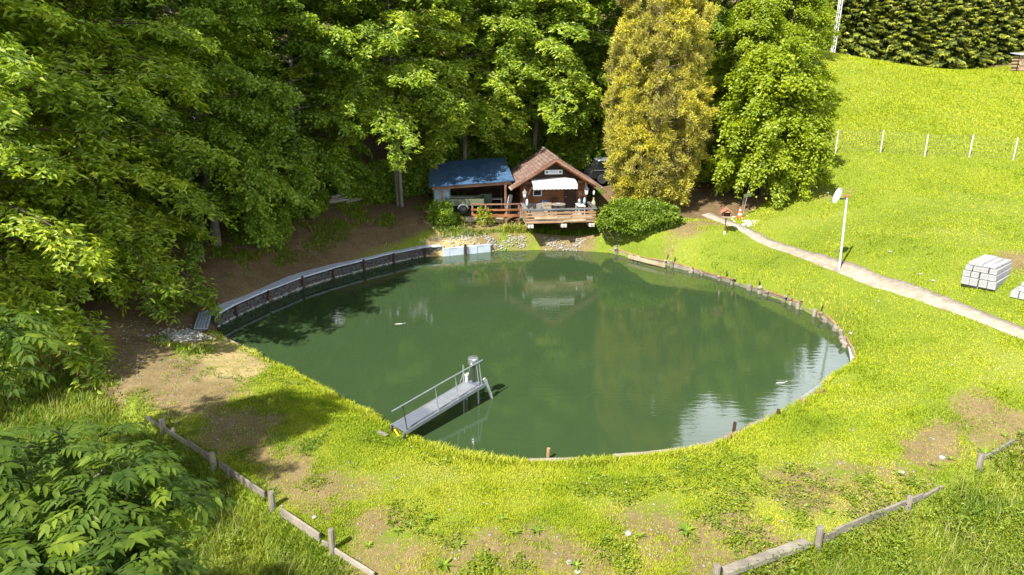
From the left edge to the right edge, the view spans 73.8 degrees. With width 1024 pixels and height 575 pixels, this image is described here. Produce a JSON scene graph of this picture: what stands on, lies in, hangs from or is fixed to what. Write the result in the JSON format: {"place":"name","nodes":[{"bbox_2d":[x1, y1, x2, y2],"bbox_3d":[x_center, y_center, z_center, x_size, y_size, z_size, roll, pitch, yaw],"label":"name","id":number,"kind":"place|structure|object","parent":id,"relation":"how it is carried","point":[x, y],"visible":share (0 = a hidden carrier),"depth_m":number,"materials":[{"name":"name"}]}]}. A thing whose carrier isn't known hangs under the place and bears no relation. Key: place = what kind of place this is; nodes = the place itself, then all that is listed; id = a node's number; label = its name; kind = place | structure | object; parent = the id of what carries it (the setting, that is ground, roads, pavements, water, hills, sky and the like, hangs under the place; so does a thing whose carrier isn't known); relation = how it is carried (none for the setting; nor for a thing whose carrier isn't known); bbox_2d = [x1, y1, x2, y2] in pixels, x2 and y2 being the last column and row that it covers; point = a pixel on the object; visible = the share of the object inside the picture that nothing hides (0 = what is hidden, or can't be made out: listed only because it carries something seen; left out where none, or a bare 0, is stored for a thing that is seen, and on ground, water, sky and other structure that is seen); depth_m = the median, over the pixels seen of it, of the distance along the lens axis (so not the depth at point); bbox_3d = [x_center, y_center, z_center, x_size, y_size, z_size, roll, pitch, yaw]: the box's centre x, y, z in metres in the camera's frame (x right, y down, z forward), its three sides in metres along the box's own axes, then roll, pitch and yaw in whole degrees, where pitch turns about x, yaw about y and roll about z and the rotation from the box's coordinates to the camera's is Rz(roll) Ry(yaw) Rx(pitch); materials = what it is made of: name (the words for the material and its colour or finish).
{"place":"outdoors","nodes":[
{"label":"outdoors","id":0,"kind":"place"},
{"bbox_2d":[0,0,1023,574],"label":"ground","id":1,"kind":"structure","parent":0,"point":[368,238],"depth_m":23.62,"materials":[{"name":"plant"}]},
{"bbox_2d":[0,63,90,251],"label":"chestnut tree","id":2,"kind":"object","parent":1,"relation":"on","point":[40,177],"visible":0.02,"depth_m":30.18,"materials":[{"name":"green plant"}]},
{"bbox_2d":[0,0,195,397],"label":"chestnut tree","id":3,"kind":"object","parent":1,"relation":"on","point":[18,64],"visible":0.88,"depth_m":22.41,"materials":[{"name":"green plant"}]},
{"bbox_2d":[0,0,221,204],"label":"hornbeam tree","id":4,"kind":"object","parent":1,"relation":"on","point":[147,194],"visible":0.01,"depth_m":32.55,"materials":[{"name":"green plant"}]},
{"bbox_2d":[0,307,237,574],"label":"ash tree","id":5,"kind":"object","parent":1,"relation":"on","point":[94,536],"visible":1,"depth_m":4.29,"materials":[{"name":"green plant"}]},
{"bbox_2d":[0,0,241,325],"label":"chestnut tree","id":6,"kind":"object","parent":1,"relation":"on","point":[146,215],"visible":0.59,"depth_m":26.28,"materials":[{"name":"green plant"}]},
{"bbox_2d":[142,324,217,346],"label":"corner gravel","id":7,"kind":"structure","parent":1,"relation":"on","point":[175,335],"depth_m":26.67,"materials":[{"name":"gravel"}]},
{"bbox_2d":[51,0,325,272],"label":"hornbeam tree","id":8,"kind":"object","parent":1,"relation":"on","point":[250,175],"visible":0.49,"depth_m":31.54,"materials":[{"name":"green plant"}]},
{"bbox_2d":[114,319,275,440],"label":"track pebbles","id":9,"kind":"object","parent":1,"relation":"on","point":[179,385],"visible":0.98,"depth_m":22.34,"materials":[{"name":"grey stone"}]},
{"bbox_2d":[194,312,212,331],"bbox_3d":[-12.743,1.659,28.261,0.552,0.839,1.887,-5,18,-16],"label":"metal grid","id":10,"kind":"object","parent":1,"relation":"on","point":[201,325],"visible":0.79,"depth_m":28.04,"materials":[{"name":"metal"}]},
{"bbox_2d":[165,0,344,144],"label":"hornbeam tree","id":11,"kind":"object","parent":1,"relation":"on","point":[278,48],"visible":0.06,"depth_m":40.75,"materials":[{"name":"green plant"}]},
{"bbox_2d":[145,415,374,574],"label":"board edging","id":12,"kind":"object","parent":1,"relation":"on","point":[295,520],"visible":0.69,"depth_m":16.51,"materials":[{"name":"brown wood"}]},
{"bbox_2d":[227,195,294,246],"bbox_3d":[-13.323,-3.677,36.141,3.869,2.629,3.315,7,19,22],"label":"hazel bush","id":13,"kind":"object","parent":1,"relation":"on","point":[283,224],"visible":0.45,"depth_m":35.49,"materials":[{"name":"green plant"}]},
{"bbox_2d":[190,0,400,215],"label":"hornbeam tree","id":14,"kind":"object","parent":1,"relation":"on","point":[301,150],"visible":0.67,"depth_m":36.79,"materials":[{"name":"green plant"}]},
{"bbox_2d":[0,131,604,446],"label":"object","id":15,"kind":"structure","parent":1,"relation":"on","point":[355,207],"depth_m":35.16,"materials":[{"name":"green plant"}]},
{"bbox_2d":[275,176,330,219],"bbox_3d":[-12.277,-5.380,39.740,3.220,2.556,3.594,-1,18,-4],"label":"hazel bush","id":16,"kind":"object","parent":1,"relation":"on","point":[321,197],"visible":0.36,"depth_m":39.08,"materials":[{"name":"green plant"}]},
{"bbox_2d":[218,255,423,326],"bbox_3d":[-9.440,-0.212,34.832,1.618,0.231,14.011,11,20,31],"label":"edging","id":17,"kind":"object","parent":1,"relation":"on","point":[297,289],"visible":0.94,"depth_m":34.50,"materials":[{"name":"brown stone"}]},
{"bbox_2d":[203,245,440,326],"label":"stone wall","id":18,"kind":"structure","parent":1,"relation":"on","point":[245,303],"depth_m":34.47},
{"bbox_2d":[314,159,372,198],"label":"hazel bush","id":19,"kind":"object","parent":1,"relation":"on","point":[357,186],"visible":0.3,"depth_m":42.90,"materials":[{"name":"green plant"}]},
{"bbox_2d":[351,159,404,202],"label":"hazel bush","id":20,"kind":"object","parent":1,"relation":"on","point":[384,173],"visible":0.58,"depth_m":43.55,"materials":[{"name":"green plant"}]},
{"bbox_2d":[281,0,476,206],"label":"chestnut tree","id":21,"kind":"object","parent":1,"relation":"on","point":[400,34],"visible":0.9,"depth_m":38.62,"materials":[{"name":"green plant"}]},
{"bbox_2d":[284,1,476,129],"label":"chestnut tree","id":22,"kind":"object","parent":1,"relation":"on","point":[345,23],"visible":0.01,"depth_m":47.46,"materials":[{"name":"green plant"}]},
{"bbox_2d":[389,158,433,196],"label":"hazel bush","id":23,"kind":"object","parent":1,"relation":"on","point":[419,171],"visible":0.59,"depth_m":44.52,"materials":[{"name":"green plant"}]},
{"bbox_2d":[390,359,484,440],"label":"metal jetty","id":24,"kind":"object","parent":1,"relation":"on","point":[426,412],"visible":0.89,"depth_m":20.86,"materials":[{"name":"metal"}]},
{"bbox_2d":[468,355,478,383],"bbox_3d":[-1.255,2.660,22.180,0.385,0.902,0.350,0,18,0],"label":"fish feeder","id":25,"kind":"object","parent":24,"relation":"on","point":[473,359],"visible":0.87,"depth_m":22.06,"materials":[{"name":"metal"}]},
{"bbox_2d":[426,199,456,224],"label":"shrub","id":26,"kind":"object","parent":1,"relation":"on","point":[447,209],"visible":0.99,"depth_m":41.09,"materials":[{"name":"green plant"}]},
{"bbox_2d":[434,189,449,204],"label":"water tank","id":27,"kind":"object","parent":1,"relation":"on","point":[437,193],"visible":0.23,"depth_m":43.05,"materials":[{"name":"plastic"}]},
{"bbox_2d":[433,556,454,573],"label":"dock plant","id":28,"kind":"object","parent":1,"relation":"on","point":[441,560],"visible":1,"depth_m":14.72,"materials":[{"name":"green plant"}]},
{"bbox_2d":[430,136,481,161],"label":"hazel bush","id":29,"kind":"object","parent":1,"relation":"on","point":[457,152],"visible":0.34,"depth_m":47.64,"materials":[{"name":"green plant"}]},
{"bbox_2d":[446,195,483,213],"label":"trailer","id":30,"kind":"object","parent":1,"relation":"on","point":[462,204],"visible":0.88,"depth_m":42.49,"materials":[{"name":"green paint"}]},
{"bbox_2d":[213,332,717,465],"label":"shore grass","id":31,"kind":"structure","parent":1,"relation":"on","point":[470,454],"depth_m":19.11,"materials":[{"name":"plant"}]},
{"bbox_2d":[442,244,490,255],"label":"sheet piling","id":32,"kind":"object","parent":1,"relation":"on","point":[465,249],"visible":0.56,"depth_m":40.38,"materials":[{"name":"metal"}]},
{"bbox_2d":[381,0,553,176],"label":"chestnut tree","id":33,"kind":"object","parent":1,"relation":"on","point":[480,125],"visible":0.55,"depth_m":43.79,"materials":[{"name":"green plant"}]},
{"bbox_2d":[432,226,502,255],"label":"pale gravel","id":34,"kind":"structure","parent":1,"relation":"on","point":[469,238],"depth_m":40.85,"materials":[{"name":"gravel"}]},
{"bbox_2d":[429,157,513,222],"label":"carport","id":35,"kind":"object","parent":1,"relation":"on","point":[473,176],"visible":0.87,"depth_m":43.59,"materials":[{"name":"metal"}]},
{"bbox_2d":[465,216,503,222],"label":"squared log","id":36,"kind":"object","parent":1,"relation":"on","point":[473,219],"visible":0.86,"depth_m":42.32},
{"bbox_2d":[475,206,494,226],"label":"young sapling","id":37,"kind":"object","parent":1,"relation":"on","point":[480,212],"visible":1,"depth_m":41.92,"materials":[{"name":"green plant"}]},
{"bbox_2d":[479,192,491,208],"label":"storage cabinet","id":38,"kind":"object","parent":1,"relation":"on","point":[487,197],"visible":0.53,"depth_m":43.76,"materials":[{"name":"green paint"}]},
{"bbox_2d":[471,203,519,226],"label":"rail fence","id":39,"kind":"object","parent":1,"relation":"on","point":[505,215],"visible":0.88,"depth_m":42.07,"materials":[{"name":"wood"}]},
{"bbox_2d":[471,132,525,168],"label":"hazel bush","id":40,"kind":"object","parent":1,"relation":"on","point":[483,149],"visible":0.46,"depth_m":48.30,"materials":[{"name":"green plant"}]},
{"bbox_2d":[442,5,566,91],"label":"hornbeam tree","id":41,"kind":"object","parent":1,"relation":"on","point":[477,47],"visible":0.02,"depth_m":51.52,"materials":[{"name":"green plant"}]},
{"bbox_2d":[0,343,1023,574],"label":"rank grass","id":42,"kind":"structure","parent":1,"relation":"on","point":[277,548],"depth_m":16.52,"materials":[{"name":"plant"}]},
{"bbox_2d":[7,344,1023,574],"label":"leafy weeds","id":43,"kind":"object","parent":1,"relation":"on","point":[620,547],"visible":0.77,"depth_m":16.48,"materials":[{"name":"green plant"}]},
{"bbox_2d":[432,218,604,239],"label":"bank weeds","id":44,"kind":"object","parent":1,"relation":"on","point":[552,230],"visible":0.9,"depth_m":41.73,"materials":[{"name":"green plant"}]},
{"bbox_2d":[495,126,544,163],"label":"hazel bush","id":45,"kind":"object","parent":1,"relation":"on","point":[528,135],"visible":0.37,"depth_m":48.85,"materials":[{"name":"green plant"}]},
{"bbox_2d":[448,0,624,154],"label":"chestnut tree","id":46,"kind":"object","parent":1,"relation":"on","point":[535,111],"visible":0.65,"depth_m":44.23,"materials":[{"name":"green plant"}]},
{"bbox_2d":[486,232,619,250],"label":"shore gravel","id":47,"kind":"structure","parent":1,"relation":"on","point":[576,240],"depth_m":41.41,"materials":[{"name":"gravel"}]},
{"bbox_2d":[529,457,578,461],"bbox_3d":[1.155,4.777,18.869,1.390,0.140,0.140,-1,18,-2],"label":"shore log","id":48,"kind":"object","parent":1,"relation":"on","point":[541,459],"visible":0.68,"depth_m":18.83,"materials":[{"name":"grey wood"}]},
{"bbox_2d":[507,147,602,219],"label":"timber hut","id":49,"kind":"object","parent":1,"relation":"on","point":[539,185],"visible":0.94,"depth_m":42.62,"materials":[{"name":"brown wood"}]},
{"bbox_2d":[564,189,575,210],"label":"door","id":50,"kind":"structure","parent":49,"relation":"in","point":[569,194],"depth_m":43.05,"materials":[{"name":"wood"}]},
{"bbox_2d":[520,201,596,230],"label":"veranda deck","id":51,"kind":"structure","parent":1,"relation":"on","point":[587,218],"depth_m":40.37,"materials":[{"name":"brown wood"}]},
{"bbox_2d":[544,129,593,169],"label":"hazel bush","id":52,"kind":"object","parent":1,"relation":"on","point":[564,141],"visible":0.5,"depth_m":48.49,"materials":[{"name":"green plant"}]},
{"bbox_2d":[128,141,1023,574],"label":"lawn grass","id":53,"kind":"structure","parent":1,"relation":"on","point":[562,467],"depth_m":19.21,"materials":[{"name":"plant"}]},
{"bbox_2d":[567,131,608,169],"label":"hazel bush","id":54,"kind":"object","parent":1,"relation":"on","point":[600,149],"visible":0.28,"depth_m":48.20,"materials":[{"name":"green plant"}]},
{"bbox_2d":[187,422,992,574],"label":"turf pebbles","id":55,"kind":"object","parent":1,"relation":"on","point":[555,553],"visible":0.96,"depth_m":16.16,"materials":[{"name":"grey stone"}]},
{"bbox_2d":[522,0,673,171],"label":"hornbeam tree","id":56,"kind":"object","parent":1,"relation":"on","point":[606,6],"visible":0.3,"depth_m":47.28,"materials":[{"name":"green plant"}]},
{"bbox_2d":[541,2,679,79],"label":"chestnut tree","id":57,"kind":"object","parent":1,"relation":"on","point":[612,31],"visible":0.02,"depth_m":52.99,"materials":[{"name":"green plant"}]},
{"bbox_2d":[585,157,645,183],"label":"parked car","id":58,"kind":"object","parent":1,"relation":"on","point":[596,169],"visible":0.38,"depth_m":45.85,"materials":[{"name":"black paint"}]},
{"bbox_2d":[594,196,685,235],"bbox_3d":[7.571,-4.278,39.893,5.533,2.095,3.682,0,18,0],"label":"round bush","id":59,"kind":"object","parent":1,"relation":"on","point":[624,213],"visible":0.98,"depth_m":39.07,"materials":[{"name":"green plant"}]},
{"bbox_2d":[614,447,678,456],"bbox_3d":[3.783,4.670,19.209,1.931,0.140,0.179,-3,18,-10],"label":"shore log","id":60,"kind":"object","parent":1,"relation":"on","point":[638,453],"visible":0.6,"depth_m":19.13,"materials":[{"name":"grey wood"}]},
{"bbox_2d":[600,0,720,206],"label":"golden cypress","id":61,"kind":"object","parent":1,"relation":"on","point":[624,127],"visible":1,"depth_m":39.98,"materials":[{"name":"plant"}]},
{"bbox_2d":[605,1,733,116],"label":"hornbeam tree","id":62,"kind":"object","parent":1,"relation":"on","point":[719,26],"visible":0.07,"depth_m":51.24,"materials":[{"name":"green plant"}]},
{"bbox_2d":[675,520,697,536],"bbox_3d":[4.000,5.577,15.718,0.540,0.208,0.598,9,20,27],"label":"dock plant","id":63,"kind":"object","parent":1,"relation":"on","point":[685,526],"visible":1,"depth_m":15.74,"materials":[{"name":"green plant"}]},
{"bbox_2d":[688,144,718,182],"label":"hazel bush","id":64,"kind":"object","parent":1,"relation":"on","point":[703,165],"visible":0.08,"depth_m":45.02,"materials":[{"name":"green plant"}]},
{"bbox_2d":[661,0,749,92],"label":"maple tree","id":65,"kind":"object","parent":1,"relation":"on","point":[727,4],"visible":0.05,"depth_m":54.28,"materials":[{"name":"green plant"}]},
{"bbox_2d":[696,424,752,446],"bbox_3d":[6.318,4.401,20.062,2.297,0.170,0.278,-11,20,-30],"label":"shore log","id":66,"kind":"object","parent":1,"relation":"on","point":[733,433],"visible":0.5,"depth_m":19.94,"materials":[{"name":"grey wood"}]},
{"bbox_2d":[720,207,733,233],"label":"bird house","id":67,"kind":"structure","parent":1,"relation":"on","point":[726,213],"depth_m":37.83,"materials":[{"name":"brown wood"}]},
{"bbox_2d":[609,247,854,361],"bbox_3d":[10.602,0.303,33.557,3.295,1.262,17.983,-7,19,-20],"label":"stake edging","id":68,"kind":"object","parent":1,"relation":"on","point":[842,337],"visible":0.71,"depth_m":32.94,"materials":[{"name":"brown wood"}]},
{"bbox_2d":[628,255,665,267],"bbox_3d":[7.519,-1.480,38.215,0.080,0.200,2.604,-15,23,-39],"label":"loose board","id":69,"kind":"object","parent":68,"relation":"attached to","point":[646,261],"visible":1,"depth_m":38.15,"materials":[{"name":"wood"}]},
{"bbox_2d":[690,0,795,135],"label":"maple tree","id":70,"kind":"object","parent":1,"relation":"on","point":[764,22],"visible":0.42,"depth_m":46.87,"materials":[{"name":"green plant"}]},
{"bbox_2d":[692,30,843,211],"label":"maple tree","id":71,"kind":"object","parent":1,"relation":"on","point":[777,88],"visible":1,"depth_m":40.04,"materials":[{"name":"green plant"}]},
{"bbox_2d":[728,0,843,115],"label":"maple tree","id":72,"kind":"object","parent":1,"relation":"on","point":[812,15],"visible":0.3,"depth_m":48.76,"materials":[{"name":"green plant"}]},
{"bbox_2d":[785,0,841,55],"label":"maple tree","id":73,"kind":"object","parent":1,"relation":"on","point":[832,31],"visible":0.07,"depth_m":60.68,"materials":[{"name":"green plant"}]},
{"bbox_2d":[796,365,846,400],"bbox_3d":[10.879,3.288,23.591,4.049,0.260,0.280,-16,23,-40],"label":"drain pipe","id":74,"kind":"object","parent":1,"relation":"on","point":[811,390],"visible":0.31,"depth_m":22.73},
{"bbox_2d":[650,51,1023,229],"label":"meadow grass","id":75,"kind":"structure","parent":1,"relation":"on","point":[873,63],"depth_m":49.35,"materials":[{"name":"plant"}]},
{"bbox_2d":[831,0,842,51],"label":"radio mast","id":76,"kind":"object","parent":1,"relation":"on","point":[839,7],"visible":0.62,"depth_m":67.74,"materials":[{"name":"metal"}]},
{"bbox_2d":[827,187,848,270],"bbox_3d":[14.342,-2.438,30.442,0.977,4.098,0.604,-10,20,-29],"label":"lamp post","id":77,"kind":"object","parent":1,"relation":"on","point":[837,195],"visible":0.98,"depth_m":30.18,"materials":[{"name":"metal"}]},
{"bbox_2d":[826,0,859,55],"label":"spruce tree","id":78,"kind":"object","parent":1,"relation":"on","point":[842,40],"visible":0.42,"depth_m":69.30,"materials":[{"name":"green plant"}]},
{"bbox_2d":[835,0,885,59],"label":"spruce tree","id":79,"kind":"object","parent":1,"relation":"on","point":[860,23],"visible":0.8,"depth_m":69.53,"materials":[{"name":"green plant"}]},
{"bbox_2d":[702,212,1023,339],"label":"footpath","id":80,"kind":"structure","parent":1,"relation":"on","point":[858,273],"depth_m":28.65,"materials":[{"name":"gravel"}]},
{"bbox_2d":[712,439,1014,574],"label":"board edging","id":81,"kind":"object","parent":1,"relation":"on","point":[733,567],"visible":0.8,"depth_m":15.40,"materials":[{"name":"brown wood"}]},
{"bbox_2d":[864,0,901,60],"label":"spruce tree","id":82,"kind":"object","parent":1,"relation":"on","point":[881,16],"visible":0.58,"depth_m":70.43,"materials":[{"name":"green plant"}]},
{"bbox_2d":[874,0,930,66],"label":"spruce tree","id":83,"kind":"object","parent":1,"relation":"on","point":[907,30],"visible":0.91,"depth_m":69.65,"materials":[{"name":"green plant"}]},
{"bbox_2d":[828,130,1023,159],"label":"wire fence","id":84,"kind":"object","parent":1,"relation":"on","point":[926,147],"visible":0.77,"depth_m":44.25,"materials":[{"name":"metal"}]},
{"bbox_2d":[910,0,949,67],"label":"spruce tree","id":85,"kind":"object","parent":1,"relation":"on","point":[931,8],"visible":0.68,"depth_m":70.11,"materials":[{"name":"green plant"}]},
{"bbox_2d":[926,0,979,69],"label":"spruce tree","id":86,"kind":"object","parent":1,"relation":"on","point":[953,15],"visible":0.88,"depth_m":69.48,"materials":[{"name":"green plant"}]},
{"bbox_2d":[957,0,996,68],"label":"spruce tree","id":87,"kind":"object","parent":1,"relation":"on","point":[979,27],"visible":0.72,"depth_m":70.04,"materials":[{"name":"green plant"}]},
{"bbox_2d":[964,284,996,291],"bbox_3d":[18.464,-0.111,26.562,1.400,0.090,1.100,-14,22,-38],"label":"wooden pallet","id":88,"kind":"object","parent":1,"relation":"on","point":[977,287],"visible":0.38,"depth_m":26.21,"materials":[{"name":"brown wood"}]},
{"bbox_2d":[969,278,979,285],"bbox_3d":[18.403,-0.380,26.715,1.904,0.285,0.268,-14,22,-37],"label":"kerbstone","id":89,"kind":"object","parent":88,"relation":"on","point":[973,281],"visible":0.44,"depth_m":26.13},
{"bbox_2d":[971,271,980,277],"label":"kerbstone","id":90,"kind":"object","parent":89,"relation":"on","point":[974,274],"visible":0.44,"depth_m":26.10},
{"bbox_2d":[973,266,981,271],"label":"kerbstone","id":91,"kind":"object","parent":90,"relation":"on","point":[976,268],"visible":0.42,"depth_m":26.08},
{"bbox_2d":[969,254,997,266],"bbox_3d":[18.418,-1.058,26.667,1.736,0.128,0.458,-14,22,-38],"label":"kerbstone","id":92,"kind":"object","parent":91,"relation":"on","point":[981,261],"visible":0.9,"depth_m":26.41,"materials":[{"name":"concrete"}]},
{"bbox_2d":[978,279,988,287],"bbox_3d":[18.589,-0.313,26.501,1.904,0.285,0.268,-14,23,-38],"label":"kerbstone","id":93,"kind":"object","parent":88,"relation":"on","point":[983,283],"visible":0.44,"depth_m":25.90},
{"bbox_2d":[980,273,989,279],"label":"kerbstone","id":94,"kind":"object","parent":93,"relation":"on","point":[983,276],"visible":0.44,"depth_m":25.88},
{"bbox_2d":[980,267,990,273],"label":"kerbstone","id":95,"kind":"object","parent":94,"relation":"on","point":[984,270],"visible":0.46,"depth_m":25.89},
{"bbox_2d":[983,257,1003,267],"bbox_3d":[18.650,-0.963,26.441,1.680,0.095,0.223,-14,22,-38],"label":"kerbstone","id":96,"kind":"object","parent":95,"relation":"on","point":[992,262],"visible":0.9,"depth_m":26.28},
{"bbox_2d":[987,274,1009,289],"bbox_3d":[18.775,-0.245,26.288,1.904,0.285,0.268,-14,23,-38],"label":"kerbstone","id":97,"kind":"object","parent":88,"relation":"on","point":[991,285],"visible":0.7,"depth_m":25.75,"materials":[{"name":"concrete"}]},
{"bbox_2d":[988,268,1011,281],"bbox_3d":[18.773,-0.518,26.260,1.848,0.218,0.257,-14,22,-38],"label":"kerbstone","id":98,"kind":"object","parent":97,"relation":"on","point":[994,278],"visible":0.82,"depth_m":25.82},
{"bbox_2d":[989,262,1011,274],"bbox_3d":[18.793,-0.741,26.238,1.792,0.184,0.246,-14,22,-38],"label":"kerbstone","id":99,"kind":"object","parent":98,"relation":"on","point":[999,270],"visible":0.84,"depth_m":25.87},
{"bbox_2d":[990,259,1011,268],"bbox_3d":[18.807,-0.906,26.260,1.680,0.095,0.223,-13,22,-36],"label":"kerbstone","id":100,"kind":"object","parent":99,"relation":"on","point":[997,265],"visible":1,"depth_m":26.14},
{"bbox_2d":[982,0,1023,64],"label":"spruce tree","id":101,"kind":"object","parent":1,"relation":"on","point":[1003,28],"visible":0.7,"depth_m":71.62,"materials":[{"name":"green plant"}]},
{"bbox_2d":[1010,53,1023,70],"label":"firewood stack","id":102,"kind":"object","parent":1,"relation":"on","point":[1017,63],"visible":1,"depth_m":66.13,"materials":[{"name":"wood"}]},
{"bbox_2d":[1011,0,1023,55],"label":"spruce tree","id":103,"kind":"object","parent":1,"relation":"on","point":[1020,40],"visible":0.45,"depth_m":72.75,"materials":[{"name":"green plant"}]},
{"bbox_2d":[216,250,849,459],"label":"pond water","id":104,"kind":"structure","parent":0,"point":[585,353],"depth_m":26.78,"materials":[{"name":"liquid"}]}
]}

